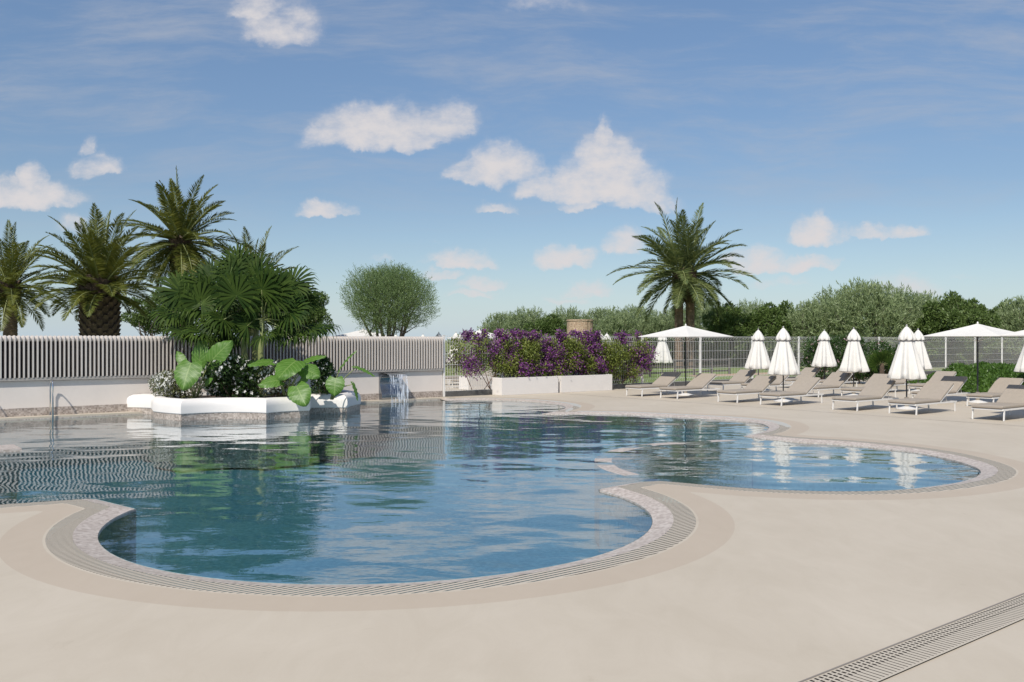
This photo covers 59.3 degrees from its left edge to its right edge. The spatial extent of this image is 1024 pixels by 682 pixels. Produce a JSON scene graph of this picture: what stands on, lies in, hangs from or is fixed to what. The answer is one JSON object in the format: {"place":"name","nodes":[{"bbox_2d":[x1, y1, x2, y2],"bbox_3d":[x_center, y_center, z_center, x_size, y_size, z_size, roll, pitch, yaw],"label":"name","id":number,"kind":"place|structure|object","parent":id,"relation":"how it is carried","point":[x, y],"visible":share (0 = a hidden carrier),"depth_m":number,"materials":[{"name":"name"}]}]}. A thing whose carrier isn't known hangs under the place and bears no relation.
{"place":"outdoors","nodes":[
{"label":"outdoors","id":0,"kind":"place"},
{"bbox_2d":[445,380,481,390],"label":"path","id":1,"kind":"structure","parent":0,"point":[456,384],"depth_m":35.01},
{"bbox_2d":[446,332,465,375],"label":"closed parasol","id":2,"kind":"object","parent":1,"relation":"on","point":[455,334],"visible":0.36,"depth_m":40.85,"materials":[{"name":"white fabric"}]},
{"bbox_2d":[445,366,485,384],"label":"sun lounger","id":3,"kind":"object","parent":1,"relation":"on","point":[454,377],"visible":0.3,"depth_m":36.38,"materials":[{"name":"plastic"}]},
{"bbox_2d":[459,376,489,389],"bbox_3d":[-1.378,1.563,32.903,0.950,0.466,0.600,0,0,-38],"label":"box planter","id":4,"kind":"object","parent":1,"relation":"on","point":[464,382],"visible":0.85,"depth_m":32.62,"materials":[{"name":"concrete"}]},
{"bbox_2d":[0,400,979,518],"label":"pool water","id":5,"kind":"structure","parent":0,"point":[429,435],"depth_m":14.79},
{"bbox_2d":[0,374,1023,681],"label":"pool deck","id":6,"kind":"structure","parent":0,"point":[782,590],"depth_m":5.90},
{"bbox_2d":[0,400,1015,595],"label":"pool basin","id":7,"kind":"object","parent":6,"relation":"in","point":[430,535],"visible":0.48,"depth_m":14.17,"materials":[{"name":"tile"}]},
{"bbox_2d":[0,444,21,499],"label":"stone slab","id":8,"kind":"structure","parent":7,"relation":"on","point":[9,448],"depth_m":14.91,"materials":[{"name":"stone"}]},
{"bbox_2d":[0,397,452,419],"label":"pool ledge","id":9,"kind":"object","parent":7,"relation":"on","point":[97,414],"visible":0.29,"depth_m":21.99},
{"bbox_2d":[49,379,53,418],"bbox_3d":[-10.937,1.517,21.349,0.088,1.166,0.362,0,0,-39],"label":"pool handrail","id":10,"kind":"object","parent":9,"relation":"on","point":[51,380],"visible":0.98,"depth_m":21.22,"materials":[{"name":"silver metal"}]},
{"bbox_2d":[127,389,360,467],"bbox_3d":[-6.394,2.180,22.585,5.603,1.640,3.678,0,0,-32],"label":"island planter","id":11,"kind":"object","parent":7,"relation":"on","point":[206,407],"visible":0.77,"depth_m":21.12,"materials":[{"name":"white concrete"}]},
{"bbox_2d":[148,369,202,398],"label":"flowering shrub","id":12,"kind":"object","parent":11,"relation":"on","point":[164,383],"visible":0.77,"depth_m":21.84,"materials":[{"name":"white plant"}]},
{"bbox_2d":[174,337,232,397],"bbox_3d":[-7.484,0.690,21.579,1.522,1.560,1.032,0,0,0],"label":"elephant ear plant","id":13,"kind":"object","parent":11,"relation":"on","point":[187,373],"visible":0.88,"depth_m":21.63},
{"bbox_2d":[201,352,268,397],"bbox_3d":[-6.900,0.974,22.194,1.824,1.396,1.290,0,0,-16],"label":"flowering shrub","id":14,"kind":"object","parent":11,"relation":"on","point":[233,380],"visible":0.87,"depth_m":21.93,"materials":[{"name":"green plant"}]},
{"bbox_2d":[147,242,340,396],"bbox_3d":[-6.765,-0.554,22.811,5.043,4.012,2.608,0,0,0],"label":"fan palm","id":15,"kind":"object","parent":11,"relation":"on","point":[234,279],"visible":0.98,"depth_m":22.40,"materials":[{"name":"green plant"}]},
{"bbox_2d":[257,358,296,396],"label":"flowering shrub","id":16,"kind":"object","parent":11,"relation":"on","point":[275,390],"visible":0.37,"depth_m":22.00,"materials":[{"name":"green plant"}]},
{"bbox_2d":[247,355,325,406],"bbox_3d":[-5.447,0.959,21.432,1.880,1.186,1.103,0,0,0],"label":"elephant ear plant","id":17,"kind":"object","parent":11,"relation":"on","point":[299,394],"visible":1,"depth_m":21.34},
{"bbox_2d":[310,354,337,394],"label":"flowering shrub","id":18,"kind":"object","parent":11,"relation":"on","point":[325,367],"visible":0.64,"depth_m":22.75,"materials":[{"name":"green plant"}]},
{"bbox_2d":[325,350,373,400],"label":"elephant ear plant","id":19,"kind":"object","parent":11,"relation":"on","point":[335,386],"visible":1,"depth_m":21.67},
{"bbox_2d":[0,399,980,566],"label":"pool tile line","id":20,"kind":"object","parent":7,"relation":"attached to","point":[116,529],"visible":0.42,"depth_m":10.20,"materials":[{"name":"tile"}]},
{"bbox_2d":[0,398,997,586],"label":"pool coping","id":21,"kind":"object","parent":7,"relation":"on","point":[85,535],"visible":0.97,"depth_m":9.10,"materials":[{"name":"stone"}]},
{"bbox_2d":[594,440,751,544],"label":"shallow pool wall","id":22,"kind":"structure","parent":7,"relation":"on","point":[613,469],"depth_m":13.76,"materials":[{"name":"tile"}]},
{"bbox_2d":[0,397,1015,595],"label":"pool drain grate","id":23,"kind":"object","parent":6,"relation":"on","point":[69,540],"visible":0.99,"depth_m":7.62,"materials":[{"name":"beige"}]},
{"bbox_2d":[0,396,1023,611],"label":"deck border band","id":24,"kind":"object","parent":6,"relation":"on","point":[23,551],"visible":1,"depth_m":7.12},
{"bbox_2d":[489,376,557,394],"bbox_3d":[0.415,1.513,30.212,2.420,0.566,0.680,0,0,-38],"label":"box planter","id":25,"kind":"object","parent":6,"relation":"on","point":[514,385],"visible":0.88,"depth_m":29.78,"materials":[{"name":"concrete"}]},
{"bbox_2d":[488,327,570,377],"bbox_3d":[0.611,0.492,30.657,3.419,1.888,1.831,0,0,-37],"label":"bougainvillea","id":26,"kind":"object","parent":25,"relation":"in","point":[528,357],"visible":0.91,"depth_m":30.34,"materials":[{"name":"purple plant"}]},
{"bbox_2d":[47,406,1013,591],"bbox_3d":[-2.274,1.870,14.673,17.322,0.001,23.332,0,0,39],"label":"pool drain trench","id":27,"kind":"object","parent":6,"relation":"in","point":[62,534],"visible":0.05,"depth_m":8.56,"materials":[{"name":"beige"}]},
{"bbox_2d":[552,374,611,392],"bbox_3d":[2.434,1.513,31.786,2.420,0.566,0.680,0,0,-38],"label":"box planter","id":28,"kind":"object","parent":6,"relation":"on","point":[580,383],"visible":0.73,"depth_m":31.46,"materials":[{"name":"concrete"}]},
{"bbox_2d":[553,328,624,378],"bbox_3d":[2.604,0.509,32.270,3.300,1.864,1.717,0,0,-37],"label":"bougainvillea","id":29,"kind":"object","parent":28,"relation":"in","point":[594,357],"visible":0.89,"depth_m":32.02,"materials":[{"name":"purple plant"}]},
{"bbox_2d":[625,372,682,396],"bbox_3d":[4.678,1.430,29.443,2.050,0.731,0.706,0,0,-38],"label":"sun lounger","id":30,"kind":"object","parent":6,"relation":"on","point":[665,379],"visible":0.94,"depth_m":29.48,"materials":[{"name":"white metal"}]},
{"bbox_2d":[639,324,733,395],"bbox_3d":[5.661,0.633,29.296,2.170,2.326,2.170,0,0,-38],"label":"open parasol","id":31,"kind":"object","parent":6,"relation":"on","point":[685,331],"visible":0.94,"depth_m":28.98,"materials":[{"name":"white fabric"}]},
{"bbox_2d":[659,373,719,398],"bbox_3d":[5.588,1.430,28.276,2.050,0.731,0.706,0,0,-38],"label":"sun lounger","id":32,"kind":"object","parent":6,"relation":"on","point":[700,381],"visible":1,"depth_m":28.33,"materials":[{"name":"fabric"}]},
{"bbox_2d":[445,371,935,396],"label":"fence kerb","id":33,"kind":"structure","parent":6,"relation":"on","point":[489,391],"depth_m":29.56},
{"bbox_2d":[442,335,1023,396],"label":"fence","id":34,"kind":"object","parent":33,"relation":"on","point":[700,359],"visible":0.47,"depth_m":36.80,"materials":[{"name":"white metal"}]},
{"bbox_2d":[445,327,516,389],"bbox_3d":[-1.029,0.687,29.361,2.793,2.248,1.587,0,0,-42],"label":"bougainvillea","id":35,"kind":"object","parent":34,"relation":"attached to","point":[469,364],"visible":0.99,"depth_m":29.23,"materials":[{"name":"purple plant"}]},
{"bbox_2d":[601,330,661,384],"bbox_3d":[4.339,0.706,33.667,2.528,2.212,1.601,0,0,-39],"label":"bougainvillea","id":36,"kind":"object","parent":34,"relation":"attached to","point":[644,353],"visible":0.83,"depth_m":33.49,"materials":[{"name":"green plant"}]},
{"bbox_2d":[707,369,755,390],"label":"sun lounger","id":37,"kind":"object","parent":6,"relation":"on","point":[740,376],"visible":0.84,"depth_m":31.98,"materials":[{"name":"fabric"}]},
{"bbox_2d":[717,375,778,402],"bbox_3d":[6.971,1.430,26.501,2.050,0.731,0.706,0,0,-38],"label":"sun lounger","id":38,"kind":"object","parent":6,"relation":"on","point":[757,384],"visible":0.92,"depth_m":26.57,"materials":[{"name":"fabric"}]},
{"bbox_2d":[744,328,769,390],"bbox_3d":[8.677,0.693,31.712,0.907,2.206,0.911,0,0,33],"label":"closed parasol","id":39,"kind":"object","parent":6,"relation":"on","point":[758,358],"visible":0.92,"depth_m":31.52,"materials":[{"name":"white fabric"}]},
{"bbox_2d":[741,375,791,390],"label":"sun lounger","id":40,"kind":"object","parent":6,"relation":"on","point":[778,381],"visible":0.34,"depth_m":30.74,"materials":[{"name":"fabric"}]},
{"bbox_2d":[768,326,800,401],"bbox_3d":[7.955,0.693,26.371,0.907,2.206,0.911,0,0,-21],"label":"closed parasol","id":41,"kind":"object","parent":6,"relation":"on","point":[783,362],"visible":0.98,"depth_m":26.15,"materials":[{"name":"white fabric"}]},
{"bbox_2d":[759,377,823,405],"bbox_3d":[7.881,1.430,25.334,2.050,0.731,0.706,0,0,-38],"label":"sun lounger","id":42,"kind":"object","parent":6,"relation":"on","point":[800,387],"visible":1,"depth_m":25.43,"materials":[{"name":"fabric"}]},
{"bbox_2d":[784,367,821,383],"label":"sun lounger","id":43,"kind":"object","parent":6,"relation":"on","point":[808,372],"visible":0.52,"depth_m":34.59,"materials":[{"name":"fabric"}]},
{"bbox_2d":[799,334,844,378],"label":"oleander","id":44,"kind":"object","parent":6,"relation":"on","point":[809,353],"visible":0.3,"depth_m":38.49,"materials":[{"name":"green plant"}]},
{"bbox_2d":[811,329,837,378],"bbox_3d":[11.921,0.693,34.259,0.911,2.206,0.907,0,0,-3],"label":"closed parasol","id":45,"kind":"object","parent":6,"relation":"on","point":[824,357],"visible":0.94,"depth_m":34.08,"materials":[{"name":"white fabric"}]},
{"bbox_2d":[813,372,850,397],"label":"sun lounger","id":46,"kind":"object","parent":6,"relation":"on","point":[835,380],"visible":0.85,"depth_m":29.11,"materials":[{"name":"fabric"}]},
{"bbox_2d":[819,369,857,387],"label":"sun lounger","id":47,"kind":"object","parent":6,"relation":"on","point":[821,380],"visible":0.19,"depth_m":33.32,"materials":[{"name":"fabric"}]},
{"bbox_2d":[839,327,869,395],"bbox_3d":[10.964,0.693,28.822,0.907,2.206,0.911,0,0,-30],"label":"closed parasol","id":48,"kind":"object","parent":6,"relation":"on","point":[853,360],"visible":0.99,"depth_m":28.64,"materials":[{"name":"white fabric"}]},
{"bbox_2d":[828,332,884,383],"bbox_3d":[14.152,0.726,36.935,2.587,2.211,1.788,0,0,0],"label":"oleander","id":49,"kind":"object","parent":6,"relation":"on","point":[839,355],"visible":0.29,"depth_m":36.75,"materials":[{"name":"green plant"}]},
{"bbox_2d":[832,379,898,410],"bbox_3d":[9.265,1.430,23.559,2.050,0.731,0.706,0,0,-38],"label":"sun lounger","id":50,"kind":"object","parent":6,"relation":"on","point":[873,390],"visible":0.98,"depth_m":23.64,"materials":[{"name":"fabric"}]},
{"bbox_2d":[841,374,896,397],"bbox_3d":[11.036,1.430,27.793,2.050,0.731,0.706,0,0,-38],"label":"sun lounger","id":51,"kind":"object","parent":6,"relation":"on","point":[873,376],"visible":0.51,"depth_m":27.99,"materials":[{"name":"fabric"}]},
{"bbox_2d":[865,348,894,373],"bbox_3d":[14.370,1.050,34.841,1.434,1.501,1.102,0,0,0],"label":"fan palm","id":52,"kind":"object","parent":6,"relation":"on","point":[881,358],"visible":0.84,"depth_m":34.67,"materials":[{"name":"green plant"}]},
{"bbox_2d":[867,339,897,373],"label":"oleander","id":53,"kind":"object","parent":6,"relation":"on","point":[893,351],"visible":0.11,"depth_m":35.76,"materials":[{"name":"green plant"}]},
{"bbox_2d":[894,379,915,389],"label":"sun lounger","id":54,"kind":"object","parent":6,"relation":"on","point":[900,382],"visible":0.24,"depth_m":31.34,"materials":[{"name":"fabric"}]},
{"bbox_2d":[887,324,926,409],"bbox_3d":[10.281,0.693,23.458,0.911,2.206,0.907,0,0,6],"label":"closed parasol","id":55,"kind":"object","parent":6,"relation":"on","point":[906,364],"visible":1,"depth_m":23.27,"materials":[{"name":"white fabric"}]},
{"bbox_2d":[799,593,1023,681],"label":"channel drain","id":56,"kind":"object","parent":6,"relation":"on","point":[894,659],"visible":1,"depth_m":5.27,"materials":[{"name":"beige"}]},
{"bbox_2d":[910,329,932,391],"bbox_3d":[14.181,0.693,31.374,0.907,2.206,0.911,0,0,24],"label":"closed parasol","id":57,"kind":"object","parent":6,"relation":"on","point":[922,352],"visible":0.61,"depth_m":31.14,"materials":[{"name":"white fabric"}]},
{"bbox_2d":[888,381,956,414],"bbox_3d":[10.211,1.430,22.345,2.050,0.731,0.706,0,0,-38],"label":"sun lounger","id":58,"kind":"object","parent":6,"relation":"on","point":[929,393],"visible":1,"depth_m":22.44,"materials":[{"name":"fabric"}]},
{"bbox_2d":[908,371,956,393],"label":"sun lounger","id":59,"kind":"object","parent":6,"relation":"on","point":[937,376],"visible":0.48,"depth_m":30.56,"materials":[{"name":"fabric"}]},
{"bbox_2d":[911,376,969,400],"bbox_3d":[12.419,1.430,26.018,2.050,0.731,0.706,0,0,-38],"label":"sun lounger","id":60,"kind":"object","parent":6,"relation":"on","point":[958,382],"visible":0.48,"depth_m":26.21,"materials":[{"name":"fabric"}]},
{"bbox_2d":[907,361,1023,392],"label":"hedge","id":61,"kind":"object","parent":6,"relation":"on","point":[990,374],"depth_m":31.71,"materials":[{"name":"green plant"}]},
{"bbox_2d":[922,322,1023,402],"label":"open parasol","id":62,"kind":"object","parent":6,"relation":"on","point":[977,330],"visible":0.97,"depth_m":25.72,"materials":[{"name":"white fabric"}]},
{"bbox_2d":[966,378,1023,405],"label":"sun lounger","id":63,"kind":"object","parent":6,"relation":"on","point":[998,388],"visible":0.74,"depth_m":25.01,"materials":[{"name":"fabric"}]},
{"bbox_2d":[971,385,1023,420],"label":"sun lounger","id":64,"kind":"object","parent":6,"relation":"on","point":[1011,397],"visible":1,"depth_m":20.78,"materials":[{"name":"fabric"}]},
{"bbox_2d":[1000,330,1023,335],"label":"open parasol","id":65,"kind":"object","parent":6,"relation":"on","point":[1019,333],"visible":1,"depth_m":20.48,"materials":[{"name":"white fabric"}]},
{"bbox_2d":[1014,339,1023,372],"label":"closed parasol","id":66,"kind":"object","parent":6,"relation":"on","point":[1019,367],"visible":0.98,"depth_m":28.39,"materials":[{"name":"white fabric"}]},
{"bbox_2d":[0,0,1023,426],"label":"sky","id":67,"kind":"structure","parent":0,"point":[510,153],"materials":[{"name":"blue"}]},
{"bbox_2d":[566,319,593,345],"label":"stone tower","id":68,"kind":"structure","parent":0,"point":[579,324],"depth_m":57.27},
{"bbox_2d":[597,367,830,383],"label":"lawn","id":69,"kind":"structure","parent":0,"point":[646,377],"depth_m":48.73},
{"bbox_2d":[653,338,672,374],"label":"closed parasol","id":70,"kind":"object","parent":69,"relation":"on","point":[663,354],"visible":0.65,"depth_m":40.58,"materials":[{"name":"white fabric"}]},
{"bbox_2d":[623,358,730,376],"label":"timber rail","id":71,"kind":"object","parent":69,"relation":"on","point":[728,365],"visible":0.57,"depth_m":45.95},
{"bbox_2d":[606,197,761,368],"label":"palm tree","id":72,"kind":"object","parent":69,"relation":"on","point":[679,260],"visible":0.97,"depth_m":56.31,"materials":[{"name":"green plant"}]},
{"bbox_2d":[445,340,1014,376],"bbox_3d":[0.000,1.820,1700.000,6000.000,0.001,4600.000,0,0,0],"label":"ground","id":73,"kind":"structure","parent":0,"point":[734,365],"depth_m":61.92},
{"bbox_2d":[0,219,72,335],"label":"palm tree","id":74,"kind":"object","parent":73,"relation":"on","point":[12,302],"visible":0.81,"depth_m":37.78,"materials":[{"name":"green plant"}]},
{"bbox_2d":[17,202,174,335],"bbox_3d":[-14.186,-1.421,30.951,4.924,6.483,5.325,0,0,-33],"label":"palm tree","id":75,"kind":"object","parent":73,"relation":"on","point":[97,297],"visible":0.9,"depth_m":30.41,"materials":[{"name":"green plant"}]},
{"bbox_2d":[120,290,199,335],"bbox_3d":[-15.581,-0.270,40.023,3.398,4.235,3.177,0,0,0],"label":"broadleaf tree","id":76,"kind":"object","parent":73,"relation":"on","point":[136,319],"visible":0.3,"depth_m":39.34,"materials":[{"name":"green plant"}]},
{"bbox_2d":[108,166,256,335],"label":"palm tree","id":77,"kind":"object","parent":73,"relation":"on","point":[181,254],"visible":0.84,"depth_m":44.34,"materials":[{"name":"green plant"}]},
{"bbox_2d":[0,371,441,416],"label":"boundary wall","id":78,"kind":"structure","parent":73,"relation":"on","point":[31,398],"depth_m":22.21,"materials":[{"name":"white concrete"}]},
{"bbox_2d":[0,335,442,380],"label":"slatted screen","id":79,"kind":"object","parent":78,"relation":"on","point":[41,357],"visible":0.62,"depth_m":22.91,"materials":[{"name":"metal"}]},
{"bbox_2d":[379,372,406,399],"bbox_3d":[-3.591,1.390,27.050,0.660,0.810,0.510,0,0,-38],"label":"waterfall spout","id":80,"kind":"object","parent":78,"relation":"attached to","point":[386,392],"visible":0.8,"depth_m":27.09,"materials":[{"name":"liquid"}]},
{"bbox_2d":[390,374,408,401],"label":"falling water","id":81,"kind":"structure","parent":80,"relation":"attached to","point":[403,398],"depth_m":26.79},
{"bbox_2d":[198,226,299,336],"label":"palm tree","id":82,"kind":"object","parent":73,"relation":"on","point":[261,247],"visible":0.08,"depth_m":49.44,"materials":[{"name":"green plant"}]},
{"bbox_2d":[264,291,333,336],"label":"broadleaf tree","id":83,"kind":"object","parent":73,"relation":"on","point":[322,314],"visible":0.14,"depth_m":41.48,"materials":[{"name":"green plant"}]},
{"bbox_2d":[336,328,386,335],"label":"open parasol","id":84,"kind":"object","parent":73,"relation":"on","point":[355,333],"visible":0.43,"depth_m":44.12,"materials":[{"name":"white fabric"}]},
{"bbox_2d":[336,260,440,336],"bbox_3d":[-5.269,-0.928,40.011,4.739,5.541,4.173,0,0,-35],"label":"olive tree","id":85,"kind":"object","parent":73,"relation":"on","point":[390,284],"visible":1,"depth_m":39.35,"materials":[{"name":"green plant"}]},
{"bbox_2d":[473,311,515,343],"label":"olive tree","id":86,"kind":"object","parent":73,"relation":"on","point":[499,319],"visible":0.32,"depth_m":73.52,"materials":[{"name":"green plant"}]},
{"bbox_2d":[502,306,547,340],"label":"olive tree","id":87,"kind":"object","parent":73,"relation":"on","point":[520,319],"visible":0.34,"depth_m":69.38,"materials":[{"name":"green plant"}]},
{"bbox_2d":[523,313,566,339],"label":"broadleaf tree","id":88,"kind":"object","parent":73,"relation":"on","point":[548,324],"visible":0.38,"depth_m":65.46,"materials":[{"name":"green plant"}]},
{"bbox_2d":[550,303,589,324],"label":"olive tree","id":89,"kind":"object","parent":73,"relation":"on","point":[570,314],"visible":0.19,"depth_m":75.58,"materials":[{"name":"green plant"}]},
{"bbox_2d":[577,305,628,345],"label":"olive tree","id":90,"kind":"object","parent":73,"relation":"on","point":[596,316],"visible":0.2,"depth_m":69.60,"materials":[{"name":"green plant"}]},
{"bbox_2d":[594,307,647,348],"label":"olive tree","id":91,"kind":"object","parent":73,"relation":"on","point":[620,322],"visible":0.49,"depth_m":64.49,"materials":[{"name":"green plant"}]},
{"bbox_2d":[617,304,658,348],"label":"olive tree","id":92,"kind":"object","parent":73,"relation":"on","point":[632,309],"visible":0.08,"depth_m":71.45,"materials":[{"name":"green plant"}]},
{"bbox_2d":[637,310,685,364],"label":"olive tree","id":93,"kind":"object","parent":73,"relation":"on","point":[657,323],"visible":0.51,"depth_m":65.41,"materials":[{"name":"green plant"}]},
{"bbox_2d":[683,300,722,350],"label":"olive tree","id":94,"kind":"object","parent":73,"relation":"on","point":[699,314],"visible":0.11,"depth_m":69.40,"materials":[{"name":"green plant"}]},
{"bbox_2d":[701,300,754,364],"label":"broadleaf tree","id":95,"kind":"object","parent":73,"relation":"on","point":[732,323],"visible":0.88,"depth_m":61.29,"materials":[{"name":"green plant"}]},
{"bbox_2d":[477,327,1019,365],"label":"scrub","id":96,"kind":"object","parent":73,"relation":"on","point":[742,359],"visible":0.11,"depth_m":63.62,"materials":[{"name":"green plant"}]},
{"bbox_2d":[735,297,763,314],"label":"olive tree","id":97,"kind":"object","parent":73,"relation":"on","point":[746,308],"visible":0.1,"depth_m":69.47,"materials":[{"name":"green plant"}]},
{"bbox_2d":[737,301,792,361],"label":"broadleaf tree","id":98,"kind":"object","parent":73,"relation":"on","point":[770,323],"visible":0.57,"depth_m":61.19,"materials":[{"name":"green plant"}]},
{"bbox_2d":[778,300,814,357],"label":"broadleaf tree","id":99,"kind":"object","parent":73,"relation":"on","point":[784,308],"visible":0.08,"depth_m":63.51,"materials":[{"name":"green plant"}]},
{"bbox_2d":[782,296,850,355],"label":"olive tree","id":100,"kind":"object","parent":73,"relation":"on","point":[808,315],"visible":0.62,"depth_m":61.43,"materials":[{"name":"green plant"}]},
{"bbox_2d":[811,284,873,346],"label":"olive tree","id":101,"kind":"object","parent":73,"relation":"on","point":[828,295],"visible":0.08,"depth_m":65.58,"materials":[{"name":"green plant"}]},
{"bbox_2d":[826,276,917,352],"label":"olive tree","id":102,"kind":"object","parent":73,"relation":"on","point":[864,304],"visible":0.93,"depth_m":59.33,"materials":[{"name":"green plant"}]},
{"bbox_2d":[867,283,929,349],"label":"olive tree","id":103,"kind":"object","parent":73,"relation":"on","point":[906,300],"visible":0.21,"depth_m":61.29,"materials":[{"name":"green plant"}]},
{"bbox_2d":[897,289,945,326],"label":"olive tree","id":104,"kind":"object","parent":73,"relation":"on","point":[935,298],"visible":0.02,"depth_m":65.63,"materials":[{"name":"green plant"}]},
{"bbox_2d":[913,290,966,366],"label":"broadleaf tree","id":105,"kind":"object","parent":73,"relation":"on","point":[933,320],"visible":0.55,"depth_m":59.38,"materials":[{"name":"green plant"}]},
{"bbox_2d":[946,297,1002,364],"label":"broadleaf tree","id":106,"kind":"object","parent":73,"relation":"on","point":[973,312],"visible":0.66,"depth_m":57.45,"materials":[{"name":"green plant"}]},
{"bbox_2d":[980,299,1023,362],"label":"broadleaf tree","id":107,"kind":"object","parent":73,"relation":"on","point":[991,311],"visible":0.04,"depth_m":61.92,"materials":[{"name":"green plant"}]},
{"bbox_2d":[993,294,1023,360],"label":"olive tree","id":108,"kind":"object","parent":73,"relation":"on","point":[1013,319],"visible":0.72,"depth_m":59.71,"materials":[{"name":"green plant"}]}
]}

